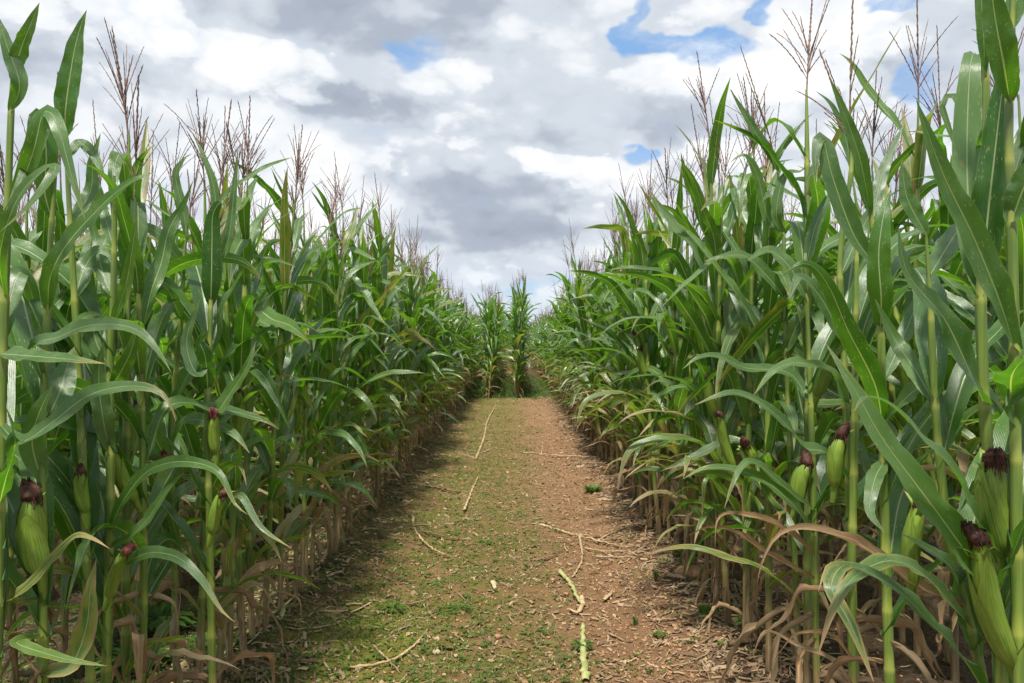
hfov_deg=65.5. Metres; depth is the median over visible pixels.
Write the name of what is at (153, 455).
corn plant
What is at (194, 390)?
corn plant
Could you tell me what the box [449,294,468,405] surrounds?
corn plant
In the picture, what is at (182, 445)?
corn plant
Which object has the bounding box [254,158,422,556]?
corn plant
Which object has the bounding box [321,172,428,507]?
corn plant
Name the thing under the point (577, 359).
corn plant
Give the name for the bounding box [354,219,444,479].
corn plant
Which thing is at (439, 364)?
corn plant
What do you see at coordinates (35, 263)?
corn plant
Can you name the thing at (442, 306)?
corn plant
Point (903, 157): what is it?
corn plant
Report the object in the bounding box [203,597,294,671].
fallen stalk
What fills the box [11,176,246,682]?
corn plant
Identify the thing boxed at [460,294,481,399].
corn plant
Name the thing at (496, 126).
sky
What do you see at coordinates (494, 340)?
corn plant
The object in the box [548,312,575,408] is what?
corn plant
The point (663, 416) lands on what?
corn plant
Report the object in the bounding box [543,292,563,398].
corn plant
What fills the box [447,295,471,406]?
corn plant
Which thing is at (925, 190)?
corn plant
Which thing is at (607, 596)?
husk scrap
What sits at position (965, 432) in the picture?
corn plant
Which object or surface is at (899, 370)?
corn plant
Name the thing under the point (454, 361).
corn plant
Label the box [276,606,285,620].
husk scrap
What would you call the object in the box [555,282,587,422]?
corn plant
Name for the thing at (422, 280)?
corn plant
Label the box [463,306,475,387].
corn plant
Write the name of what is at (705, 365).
corn plant
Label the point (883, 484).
corn plant
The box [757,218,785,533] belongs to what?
corn plant
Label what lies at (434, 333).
corn plant
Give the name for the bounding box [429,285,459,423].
corn plant
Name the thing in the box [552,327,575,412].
corn plant
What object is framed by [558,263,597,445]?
corn plant
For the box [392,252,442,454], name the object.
corn plant
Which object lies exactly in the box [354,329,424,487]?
corn plant
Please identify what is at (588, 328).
corn plant
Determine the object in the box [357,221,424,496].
corn plant
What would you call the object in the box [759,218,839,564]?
corn plant
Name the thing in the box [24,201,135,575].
corn plant
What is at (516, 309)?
corn plant
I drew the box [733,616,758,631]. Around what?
weed tuft
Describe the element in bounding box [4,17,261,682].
corn plant
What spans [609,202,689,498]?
corn plant
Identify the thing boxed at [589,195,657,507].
corn plant
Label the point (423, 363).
corn plant
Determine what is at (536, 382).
ground weeds
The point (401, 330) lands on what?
corn plant
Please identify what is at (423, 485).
fallen stalk
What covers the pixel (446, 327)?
corn plant
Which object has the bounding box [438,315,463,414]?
corn plant
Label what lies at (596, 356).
corn plant
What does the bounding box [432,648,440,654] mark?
stone
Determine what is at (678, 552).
weed tuft
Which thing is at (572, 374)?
corn plant
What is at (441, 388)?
corn plant
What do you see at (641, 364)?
corn plant
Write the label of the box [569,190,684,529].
corn plant
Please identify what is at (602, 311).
corn plant
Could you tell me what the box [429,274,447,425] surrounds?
corn plant
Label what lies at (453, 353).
corn plant
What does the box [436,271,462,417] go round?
corn plant
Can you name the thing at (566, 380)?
corn plant
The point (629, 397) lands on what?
corn plant
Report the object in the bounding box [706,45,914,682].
corn plant
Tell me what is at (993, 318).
corn plant
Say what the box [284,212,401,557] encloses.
corn plant
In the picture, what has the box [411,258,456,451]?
corn plant
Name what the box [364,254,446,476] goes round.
corn plant
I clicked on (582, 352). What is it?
corn plant
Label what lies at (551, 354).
corn plant
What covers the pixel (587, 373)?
corn plant
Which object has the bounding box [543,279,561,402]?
corn plant
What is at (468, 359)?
corn plant
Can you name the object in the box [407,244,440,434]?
corn plant
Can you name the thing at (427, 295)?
corn plant
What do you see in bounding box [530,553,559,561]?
fallen stalk
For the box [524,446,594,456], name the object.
fallen stalk
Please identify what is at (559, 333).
corn plant
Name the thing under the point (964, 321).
corn plant
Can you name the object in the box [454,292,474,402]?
corn plant
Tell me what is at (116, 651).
weed tuft
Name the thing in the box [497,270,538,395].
corn plant
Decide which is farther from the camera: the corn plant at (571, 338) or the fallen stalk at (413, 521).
the corn plant at (571, 338)
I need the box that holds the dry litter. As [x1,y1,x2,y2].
[111,391,935,682]
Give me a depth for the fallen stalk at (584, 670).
3.64 m
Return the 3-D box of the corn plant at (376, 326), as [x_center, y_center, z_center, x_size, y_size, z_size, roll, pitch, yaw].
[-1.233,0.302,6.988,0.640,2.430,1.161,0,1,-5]
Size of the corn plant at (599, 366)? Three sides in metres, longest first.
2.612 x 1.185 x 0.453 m
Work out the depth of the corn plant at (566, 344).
11.79 m
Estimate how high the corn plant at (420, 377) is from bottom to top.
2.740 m
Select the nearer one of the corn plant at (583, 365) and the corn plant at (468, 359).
the corn plant at (583, 365)
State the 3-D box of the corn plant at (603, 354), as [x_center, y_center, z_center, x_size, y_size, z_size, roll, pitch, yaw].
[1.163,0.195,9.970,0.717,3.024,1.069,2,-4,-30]
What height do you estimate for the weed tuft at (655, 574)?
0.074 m
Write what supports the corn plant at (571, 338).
on the ground
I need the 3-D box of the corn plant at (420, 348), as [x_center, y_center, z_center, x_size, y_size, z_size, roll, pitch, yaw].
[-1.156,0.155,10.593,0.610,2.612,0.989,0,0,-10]
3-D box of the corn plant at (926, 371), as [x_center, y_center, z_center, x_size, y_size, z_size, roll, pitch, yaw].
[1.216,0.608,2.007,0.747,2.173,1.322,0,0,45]
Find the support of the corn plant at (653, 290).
on the ground
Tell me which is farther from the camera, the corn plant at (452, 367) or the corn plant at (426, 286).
the corn plant at (452, 367)
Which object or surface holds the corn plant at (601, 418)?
on the ground
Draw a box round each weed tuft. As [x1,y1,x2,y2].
[95,642,171,673]
[116,601,197,634]
[180,631,238,659]
[376,601,407,612]
[445,603,471,612]
[477,539,493,543]
[570,639,595,650]
[582,484,601,492]
[632,614,638,625]
[652,629,667,637]
[653,571,657,579]
[672,549,685,555]
[697,602,711,614]
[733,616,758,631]
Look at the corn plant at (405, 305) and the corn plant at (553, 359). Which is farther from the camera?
the corn plant at (553, 359)
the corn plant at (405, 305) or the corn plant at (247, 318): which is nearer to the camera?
the corn plant at (247, 318)
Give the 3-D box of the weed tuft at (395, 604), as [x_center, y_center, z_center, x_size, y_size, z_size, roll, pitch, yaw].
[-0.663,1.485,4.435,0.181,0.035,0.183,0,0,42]
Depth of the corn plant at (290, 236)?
3.89 m
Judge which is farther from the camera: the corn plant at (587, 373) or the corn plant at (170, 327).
the corn plant at (587, 373)
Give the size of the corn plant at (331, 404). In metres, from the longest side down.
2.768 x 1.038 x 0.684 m
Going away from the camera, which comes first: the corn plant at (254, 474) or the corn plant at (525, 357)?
the corn plant at (254, 474)
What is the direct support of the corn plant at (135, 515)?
on the ground
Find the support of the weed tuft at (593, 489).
on the ground
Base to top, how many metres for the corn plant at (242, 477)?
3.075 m
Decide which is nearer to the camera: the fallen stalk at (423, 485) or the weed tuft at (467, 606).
the weed tuft at (467, 606)
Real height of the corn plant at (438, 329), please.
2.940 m
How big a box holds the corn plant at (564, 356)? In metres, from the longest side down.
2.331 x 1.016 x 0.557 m
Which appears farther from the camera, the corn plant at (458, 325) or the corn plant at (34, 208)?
the corn plant at (458, 325)
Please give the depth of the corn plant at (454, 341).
15.65 m
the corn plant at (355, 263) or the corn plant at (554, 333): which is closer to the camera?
the corn plant at (355, 263)
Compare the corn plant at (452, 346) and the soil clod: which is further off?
the corn plant at (452, 346)
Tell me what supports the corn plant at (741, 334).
on the ground
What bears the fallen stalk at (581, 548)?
on the ground
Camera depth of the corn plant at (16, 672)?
3.26 m
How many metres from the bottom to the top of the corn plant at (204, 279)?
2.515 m
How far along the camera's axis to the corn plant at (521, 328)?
20.19 m
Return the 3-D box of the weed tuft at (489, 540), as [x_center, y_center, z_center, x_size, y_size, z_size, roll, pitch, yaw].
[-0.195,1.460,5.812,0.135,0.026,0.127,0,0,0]
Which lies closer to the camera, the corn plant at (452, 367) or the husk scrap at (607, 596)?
the husk scrap at (607, 596)
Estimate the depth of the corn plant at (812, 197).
3.17 m
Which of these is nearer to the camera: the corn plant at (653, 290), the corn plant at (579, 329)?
the corn plant at (653, 290)
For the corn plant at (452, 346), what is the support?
on the ground
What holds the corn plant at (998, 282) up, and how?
on the ground
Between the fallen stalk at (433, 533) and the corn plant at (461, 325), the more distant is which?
the corn plant at (461, 325)
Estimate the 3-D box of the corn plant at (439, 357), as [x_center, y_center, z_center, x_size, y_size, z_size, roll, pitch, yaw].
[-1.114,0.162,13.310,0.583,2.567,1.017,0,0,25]
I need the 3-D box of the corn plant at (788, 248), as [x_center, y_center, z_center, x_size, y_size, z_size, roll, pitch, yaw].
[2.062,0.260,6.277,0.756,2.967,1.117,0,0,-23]
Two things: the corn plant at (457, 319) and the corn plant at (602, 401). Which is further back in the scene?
the corn plant at (457, 319)
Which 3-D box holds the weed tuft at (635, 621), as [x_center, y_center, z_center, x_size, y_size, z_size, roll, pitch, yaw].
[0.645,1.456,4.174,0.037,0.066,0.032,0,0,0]
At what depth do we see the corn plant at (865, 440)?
4.13 m
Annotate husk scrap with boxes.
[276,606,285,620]
[490,580,496,588]
[602,590,612,600]
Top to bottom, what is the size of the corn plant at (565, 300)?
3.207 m
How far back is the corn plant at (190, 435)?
3.18 m
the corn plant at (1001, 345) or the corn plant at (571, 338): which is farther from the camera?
the corn plant at (571, 338)
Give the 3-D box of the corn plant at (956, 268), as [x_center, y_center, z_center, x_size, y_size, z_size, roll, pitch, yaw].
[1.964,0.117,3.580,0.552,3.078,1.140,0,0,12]
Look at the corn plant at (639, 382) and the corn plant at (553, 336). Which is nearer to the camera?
the corn plant at (639, 382)
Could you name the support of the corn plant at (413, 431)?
on the ground
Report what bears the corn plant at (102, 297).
on the ground
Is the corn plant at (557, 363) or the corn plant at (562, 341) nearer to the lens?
the corn plant at (562, 341)
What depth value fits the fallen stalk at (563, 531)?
6.09 m
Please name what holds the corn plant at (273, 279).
on the ground
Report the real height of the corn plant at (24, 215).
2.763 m
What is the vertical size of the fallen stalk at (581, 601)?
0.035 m
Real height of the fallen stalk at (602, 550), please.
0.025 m
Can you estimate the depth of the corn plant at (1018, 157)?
2.73 m
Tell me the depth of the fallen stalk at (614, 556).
5.45 m
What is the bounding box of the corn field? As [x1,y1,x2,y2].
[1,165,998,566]
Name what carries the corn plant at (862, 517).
on the ground
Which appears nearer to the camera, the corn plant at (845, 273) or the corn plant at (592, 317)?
the corn plant at (845, 273)
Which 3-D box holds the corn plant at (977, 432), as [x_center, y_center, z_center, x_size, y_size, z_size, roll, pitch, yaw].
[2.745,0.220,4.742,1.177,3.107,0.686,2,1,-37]
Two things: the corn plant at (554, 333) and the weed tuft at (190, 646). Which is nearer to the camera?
the weed tuft at (190, 646)
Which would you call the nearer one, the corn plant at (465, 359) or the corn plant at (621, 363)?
the corn plant at (621, 363)
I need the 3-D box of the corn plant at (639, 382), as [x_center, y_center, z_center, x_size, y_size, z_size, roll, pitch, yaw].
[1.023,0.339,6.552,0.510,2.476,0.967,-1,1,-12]
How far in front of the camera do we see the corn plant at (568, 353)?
13.91 m
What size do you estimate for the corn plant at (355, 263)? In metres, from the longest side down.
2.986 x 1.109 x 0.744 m
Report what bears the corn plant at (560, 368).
on the ground
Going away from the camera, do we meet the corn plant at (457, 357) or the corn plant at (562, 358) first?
the corn plant at (562, 358)
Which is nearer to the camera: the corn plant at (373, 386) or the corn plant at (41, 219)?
the corn plant at (41, 219)
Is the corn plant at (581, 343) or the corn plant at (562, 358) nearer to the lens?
the corn plant at (581, 343)
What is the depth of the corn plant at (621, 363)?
7.84 m
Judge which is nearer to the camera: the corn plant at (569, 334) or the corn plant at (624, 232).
the corn plant at (624, 232)
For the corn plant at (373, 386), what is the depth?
7.26 m
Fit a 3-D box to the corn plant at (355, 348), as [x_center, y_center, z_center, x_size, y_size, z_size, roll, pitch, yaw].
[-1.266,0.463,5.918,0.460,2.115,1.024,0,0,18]
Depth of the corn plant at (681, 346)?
4.84 m
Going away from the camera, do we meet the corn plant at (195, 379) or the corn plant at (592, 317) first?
the corn plant at (195, 379)
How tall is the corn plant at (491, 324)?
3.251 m
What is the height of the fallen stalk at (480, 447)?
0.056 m
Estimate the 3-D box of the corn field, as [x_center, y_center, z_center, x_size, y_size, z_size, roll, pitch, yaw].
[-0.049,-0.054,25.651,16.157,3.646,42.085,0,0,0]
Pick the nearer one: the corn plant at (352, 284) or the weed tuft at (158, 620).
the weed tuft at (158, 620)
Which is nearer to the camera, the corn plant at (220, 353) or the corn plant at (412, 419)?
the corn plant at (220, 353)
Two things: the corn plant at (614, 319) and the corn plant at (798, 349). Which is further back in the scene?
the corn plant at (614, 319)
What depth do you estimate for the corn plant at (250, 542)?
3.82 m
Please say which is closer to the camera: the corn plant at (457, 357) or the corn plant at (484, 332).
the corn plant at (457, 357)
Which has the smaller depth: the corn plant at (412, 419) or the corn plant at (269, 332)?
the corn plant at (269, 332)
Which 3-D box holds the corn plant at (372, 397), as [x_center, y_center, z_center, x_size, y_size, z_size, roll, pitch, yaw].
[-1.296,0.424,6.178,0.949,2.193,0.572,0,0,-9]
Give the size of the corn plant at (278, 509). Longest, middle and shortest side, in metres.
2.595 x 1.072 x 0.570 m
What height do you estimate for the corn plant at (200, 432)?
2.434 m
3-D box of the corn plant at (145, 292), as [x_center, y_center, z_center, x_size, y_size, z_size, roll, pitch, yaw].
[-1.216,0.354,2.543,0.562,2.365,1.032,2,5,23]
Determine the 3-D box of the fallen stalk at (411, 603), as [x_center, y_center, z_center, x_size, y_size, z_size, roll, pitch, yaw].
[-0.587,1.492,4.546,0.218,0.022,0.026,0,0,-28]
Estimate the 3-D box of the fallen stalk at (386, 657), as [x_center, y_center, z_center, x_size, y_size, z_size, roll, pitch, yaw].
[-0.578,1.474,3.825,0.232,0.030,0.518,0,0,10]
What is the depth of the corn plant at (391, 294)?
7.92 m
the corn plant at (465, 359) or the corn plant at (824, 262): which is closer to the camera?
the corn plant at (824, 262)
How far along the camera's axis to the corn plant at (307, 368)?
4.69 m
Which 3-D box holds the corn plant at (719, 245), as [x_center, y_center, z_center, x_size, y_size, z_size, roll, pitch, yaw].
[1.004,0.235,3.970,1.274,2.602,0.526,0,0,-24]
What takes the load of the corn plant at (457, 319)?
on the ground
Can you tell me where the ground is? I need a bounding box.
[2,345,992,682]
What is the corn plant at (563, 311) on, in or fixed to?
on the ground
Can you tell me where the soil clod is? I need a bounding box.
[675,565,710,578]
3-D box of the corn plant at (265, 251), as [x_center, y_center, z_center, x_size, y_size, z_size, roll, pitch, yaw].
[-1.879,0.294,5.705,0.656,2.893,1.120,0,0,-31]
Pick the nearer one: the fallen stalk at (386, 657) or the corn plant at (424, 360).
the fallen stalk at (386, 657)
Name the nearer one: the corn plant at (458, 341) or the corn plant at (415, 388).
the corn plant at (415, 388)
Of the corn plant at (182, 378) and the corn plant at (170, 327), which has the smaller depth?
the corn plant at (182, 378)
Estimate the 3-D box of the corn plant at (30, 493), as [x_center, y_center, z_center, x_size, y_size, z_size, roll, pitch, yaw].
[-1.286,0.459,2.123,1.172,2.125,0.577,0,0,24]
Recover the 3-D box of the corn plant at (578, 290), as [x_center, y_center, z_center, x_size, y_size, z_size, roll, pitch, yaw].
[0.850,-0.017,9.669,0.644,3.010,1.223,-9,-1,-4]
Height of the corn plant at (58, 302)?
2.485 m
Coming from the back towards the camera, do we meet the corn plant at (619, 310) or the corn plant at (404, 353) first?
the corn plant at (404, 353)
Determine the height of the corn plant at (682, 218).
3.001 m
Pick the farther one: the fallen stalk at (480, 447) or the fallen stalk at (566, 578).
the fallen stalk at (480, 447)
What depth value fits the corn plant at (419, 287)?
11.68 m
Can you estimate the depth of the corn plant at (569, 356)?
14.02 m
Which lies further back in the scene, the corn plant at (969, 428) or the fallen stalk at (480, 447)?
the fallen stalk at (480, 447)
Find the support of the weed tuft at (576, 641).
on the ground
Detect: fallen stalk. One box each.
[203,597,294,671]
[350,629,427,672]
[392,599,424,605]
[407,527,456,538]
[412,515,452,557]
[417,484,457,491]
[460,405,504,459]
[462,476,478,510]
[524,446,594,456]
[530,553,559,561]
[539,524,629,547]
[558,569,579,600]
[568,595,585,613]
[571,535,583,577]
[579,623,590,681]
[585,547,619,554]
[596,556,634,557]
[603,528,634,540]
[727,637,765,645]
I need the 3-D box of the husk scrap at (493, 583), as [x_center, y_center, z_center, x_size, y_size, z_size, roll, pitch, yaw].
[-0.103,1.437,4.710,0.037,0.021,0.148,0,0,-12]
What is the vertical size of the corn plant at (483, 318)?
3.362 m
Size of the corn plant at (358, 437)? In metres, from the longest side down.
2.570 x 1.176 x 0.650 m
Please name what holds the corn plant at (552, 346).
on the ground
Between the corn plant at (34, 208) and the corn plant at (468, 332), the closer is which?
the corn plant at (34, 208)
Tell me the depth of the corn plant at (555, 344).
16.81 m
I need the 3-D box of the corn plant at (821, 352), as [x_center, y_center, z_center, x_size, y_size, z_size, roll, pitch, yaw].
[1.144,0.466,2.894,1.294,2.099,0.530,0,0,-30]
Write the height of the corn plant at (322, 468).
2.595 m
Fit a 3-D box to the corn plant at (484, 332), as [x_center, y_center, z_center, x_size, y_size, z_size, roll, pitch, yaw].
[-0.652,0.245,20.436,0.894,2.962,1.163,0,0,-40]
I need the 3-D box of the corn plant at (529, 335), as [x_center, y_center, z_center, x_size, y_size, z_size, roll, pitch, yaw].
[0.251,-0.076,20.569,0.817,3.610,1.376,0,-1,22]
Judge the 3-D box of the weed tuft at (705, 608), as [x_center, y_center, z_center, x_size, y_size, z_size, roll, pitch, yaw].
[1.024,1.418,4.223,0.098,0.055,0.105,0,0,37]
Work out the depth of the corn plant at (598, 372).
10.43 m
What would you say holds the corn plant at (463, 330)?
on the ground
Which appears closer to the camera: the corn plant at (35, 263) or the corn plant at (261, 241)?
the corn plant at (35, 263)
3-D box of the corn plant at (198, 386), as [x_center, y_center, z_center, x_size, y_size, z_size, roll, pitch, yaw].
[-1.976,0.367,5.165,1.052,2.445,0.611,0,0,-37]
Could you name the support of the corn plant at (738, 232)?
on the ground
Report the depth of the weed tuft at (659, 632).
3.99 m
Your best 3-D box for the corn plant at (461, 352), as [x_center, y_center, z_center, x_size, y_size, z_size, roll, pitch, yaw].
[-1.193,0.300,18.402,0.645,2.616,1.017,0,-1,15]
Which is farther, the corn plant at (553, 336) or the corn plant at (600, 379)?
the corn plant at (553, 336)
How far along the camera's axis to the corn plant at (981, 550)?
1.78 m
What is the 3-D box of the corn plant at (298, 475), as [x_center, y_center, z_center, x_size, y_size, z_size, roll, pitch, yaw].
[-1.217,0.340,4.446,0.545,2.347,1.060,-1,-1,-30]
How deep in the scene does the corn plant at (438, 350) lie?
13.00 m
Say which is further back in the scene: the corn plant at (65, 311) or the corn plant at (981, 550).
the corn plant at (65, 311)
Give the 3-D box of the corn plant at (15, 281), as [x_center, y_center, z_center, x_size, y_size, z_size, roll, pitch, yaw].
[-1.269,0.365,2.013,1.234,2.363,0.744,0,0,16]
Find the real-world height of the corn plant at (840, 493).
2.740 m
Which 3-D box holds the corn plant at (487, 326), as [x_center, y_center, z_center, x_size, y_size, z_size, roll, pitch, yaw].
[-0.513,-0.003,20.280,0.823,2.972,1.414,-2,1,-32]
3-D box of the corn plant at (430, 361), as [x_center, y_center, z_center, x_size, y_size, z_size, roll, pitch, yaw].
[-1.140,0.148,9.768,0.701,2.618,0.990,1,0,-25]
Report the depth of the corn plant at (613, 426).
7.85 m
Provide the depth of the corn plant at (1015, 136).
4.29 m
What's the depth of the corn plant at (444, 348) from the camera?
12.63 m
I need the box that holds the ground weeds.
[2,374,987,682]
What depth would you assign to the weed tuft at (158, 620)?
4.13 m
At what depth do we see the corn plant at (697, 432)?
5.07 m
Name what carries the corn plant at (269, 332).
on the ground
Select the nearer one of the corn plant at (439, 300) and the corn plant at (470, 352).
the corn plant at (439, 300)
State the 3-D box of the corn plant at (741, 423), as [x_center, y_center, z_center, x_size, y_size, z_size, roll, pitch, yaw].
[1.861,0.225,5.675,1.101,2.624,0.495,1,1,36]
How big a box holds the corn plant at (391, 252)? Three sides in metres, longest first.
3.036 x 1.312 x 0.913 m
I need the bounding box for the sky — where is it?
[0,0,1023,322]
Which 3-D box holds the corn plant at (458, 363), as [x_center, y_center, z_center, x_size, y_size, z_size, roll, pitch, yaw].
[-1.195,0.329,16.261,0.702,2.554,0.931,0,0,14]
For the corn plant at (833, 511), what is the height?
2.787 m
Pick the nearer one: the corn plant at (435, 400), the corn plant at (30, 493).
the corn plant at (30, 493)
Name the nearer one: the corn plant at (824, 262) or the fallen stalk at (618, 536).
the corn plant at (824, 262)
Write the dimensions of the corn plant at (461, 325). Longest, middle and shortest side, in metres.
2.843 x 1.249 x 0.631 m
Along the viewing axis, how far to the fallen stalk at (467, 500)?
7.48 m
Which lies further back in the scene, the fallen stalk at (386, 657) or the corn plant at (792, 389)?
the corn plant at (792, 389)
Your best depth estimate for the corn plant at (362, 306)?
6.51 m
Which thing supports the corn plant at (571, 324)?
on the ground
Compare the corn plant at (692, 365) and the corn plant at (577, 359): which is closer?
the corn plant at (692, 365)
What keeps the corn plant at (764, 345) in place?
on the ground
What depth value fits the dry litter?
4.54 m
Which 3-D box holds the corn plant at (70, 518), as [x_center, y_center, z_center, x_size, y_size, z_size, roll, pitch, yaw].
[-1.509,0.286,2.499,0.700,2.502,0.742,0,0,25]
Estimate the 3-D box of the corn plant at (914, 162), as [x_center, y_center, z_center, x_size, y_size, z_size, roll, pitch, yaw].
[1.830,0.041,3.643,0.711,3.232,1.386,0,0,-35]
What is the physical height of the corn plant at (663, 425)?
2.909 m
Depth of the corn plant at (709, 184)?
4.16 m
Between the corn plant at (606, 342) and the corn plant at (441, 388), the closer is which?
the corn plant at (606, 342)
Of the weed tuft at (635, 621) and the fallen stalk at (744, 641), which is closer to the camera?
the fallen stalk at (744, 641)
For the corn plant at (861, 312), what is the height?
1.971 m
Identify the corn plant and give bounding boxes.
[0,2,175,682]
[0,116,118,671]
[0,144,66,682]
[0,149,36,578]
[0,152,55,575]
[0,193,28,590]
[3,75,277,682]
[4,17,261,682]
[6,10,179,682]
[6,108,170,682]
[9,71,132,670]
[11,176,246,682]
[12,152,118,682]
[16,117,248,682]
[22,99,291,682]
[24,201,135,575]
[31,98,120,659]
[75,106,197,635]
[81,227,197,602]
[97,130,212,602]
[105,89,370,682]
[105,123,198,602]
[115,115,353,673]
[137,183,260,578]
[147,106,294,661]
[147,197,258,585]
[156,96,331,682]
[162,124,353,630]
[167,176,293,526]
[168,222,290,556]
[170,209,263,573]
[173,122,333,637]
[186,154,358,617]
[193,215,279,517]
[197,180,281,516]
[217,183,292,548]
[240,199,366,600]
[242,126,378,601]
[249,228,281,521]
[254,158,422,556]
[258,190,375,585]
[275,182,366,577]
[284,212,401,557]
[289,279,402,531]
[299,154,407,526]
[307,198,382,544]
[319,202,401,519]
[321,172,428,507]
[321,264,378,535]
[340,179,418,518]
[341,222,408,501]
[343,238,408,509]
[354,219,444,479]
[354,221,433,476]
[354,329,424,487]
[357,204,413,488]
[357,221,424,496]
[358,207,421,481]
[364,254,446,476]
[391,222,433,468]
[391,240,424,456]
[392,225,453,453]
[392,247,438,463]
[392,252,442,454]
[393,250,442,452]
[394,236,442,449]
[394,248,453,446]
[394,258,450,425]
[396,254,427,468]
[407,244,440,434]
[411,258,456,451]
[412,250,464,447]
[413,252,455,439]
[413,266,447,447]
[415,261,458,434]
[418,282,445,446]
[419,245,462,427]
[419,256,452,436]
[423,250,444,440]
[426,281,452,429]
[428,268,453,416]
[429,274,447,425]
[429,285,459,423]
[430,301,463,428]
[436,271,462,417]
[436,286,464,425]
[436,298,465,416]
[437,270,460,407]
[437,270,471,421]
[438,277,465,420]
[438,284,468,418]
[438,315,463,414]
[439,275,473,419]
[440,294,463,408]
[444,291,460,406]
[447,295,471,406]
[448,278,463,413]
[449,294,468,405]
[450,304,468,406]
[450,314,469,404]
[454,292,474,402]
[455,286,473,403]
[455,300,462,400]
[456,298,473,396]
[456,299,468,401]
[456,318,477,398]
[457,287,472,395]
[457,296,473,397]
[459,301,479,397]
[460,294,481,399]
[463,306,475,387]
[469,279,507,394]
[470,296,504,394]
[471,287,508,396]
[472,283,511,397]
[474,287,513,397]
[497,268,539,395]
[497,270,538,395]
[500,276,527,397]
[501,273,532,396]
[509,313,538,393]
[538,289,561,398]
[538,294,565,403]
[541,300,561,396]
[541,306,558,397]
[541,306,561,392]
[542,261,585,422]
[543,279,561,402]
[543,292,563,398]
[546,293,564,392]
[547,222,606,459]
[547,247,600,436]
[547,278,574,414]
[547,284,568,410]
[547,284,574,405]
[547,302,569,400]
[547,314,564,408]
[548,241,585,428]
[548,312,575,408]
[548,326,574,419]
[550,199,621,467]
[550,270,571,414]
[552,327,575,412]
[553,255,589,423]
[554,251,604,432]
[554,263,580,410]
[554,309,568,409]
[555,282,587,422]
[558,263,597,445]
[559,259,587,427]
[560,232,620,461]
[560,249,599,432]
[562,258,602,430]
[562,269,578,416]
[564,256,608,455]
[565,166,667,537]
[565,198,642,469]
[566,249,600,439]
[568,220,622,461]
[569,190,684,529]
[569,250,626,451]
[570,243,615,457]
[574,268,605,435]
[575,194,666,484]
[576,251,622,464]
[582,202,642,475]
[583,163,665,507]
[583,186,667,492]
[586,312,610,441]
[588,289,610,443]
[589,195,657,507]
[591,253,664,517]
[593,154,681,505]
[594,199,675,495]
[594,257,626,468]
[597,230,646,489]
[599,148,740,552]
[599,219,666,479]
[603,122,818,633]
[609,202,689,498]
[610,51,798,616]
[614,168,683,539]
[621,104,746,606]
[625,74,844,644]
[633,156,774,581]
[636,96,738,564]
[639,142,700,581]
[640,187,704,544]
[644,0,971,682]
[644,103,835,616]
[657,90,838,637]
[662,90,876,671]
[683,195,977,682]
[695,0,1005,682]
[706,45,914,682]
[713,194,830,549]
[746,187,818,550]
[754,224,1006,682]
[757,161,1023,682]
[757,192,824,526]
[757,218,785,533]
[758,98,964,626]
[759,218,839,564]
[763,157,926,580]
[770,212,837,549]
[771,86,1002,682]
[775,101,997,618]
[778,0,1002,663]
[778,118,840,580]
[780,49,1007,682]
[785,181,908,582]
[788,70,974,642]
[825,0,1023,682]
[826,105,911,562]
[894,25,1006,680]
[905,27,1023,572]
[907,245,1005,449]
[914,52,1023,565]
[916,0,1023,682]
[930,218,976,461]
[957,289,998,503]
[959,298,989,328]
[962,301,1005,453]
[967,74,1017,411]
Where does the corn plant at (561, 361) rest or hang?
on the ground
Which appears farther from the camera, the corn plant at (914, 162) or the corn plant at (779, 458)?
the corn plant at (779, 458)
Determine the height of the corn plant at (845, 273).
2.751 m
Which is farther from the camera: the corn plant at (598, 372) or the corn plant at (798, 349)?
the corn plant at (598, 372)
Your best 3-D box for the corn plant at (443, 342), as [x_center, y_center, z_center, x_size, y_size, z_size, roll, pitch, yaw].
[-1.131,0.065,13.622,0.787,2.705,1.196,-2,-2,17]
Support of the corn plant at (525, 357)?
on the ground
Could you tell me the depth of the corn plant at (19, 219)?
4.26 m
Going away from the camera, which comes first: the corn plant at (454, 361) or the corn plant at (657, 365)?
the corn plant at (657, 365)

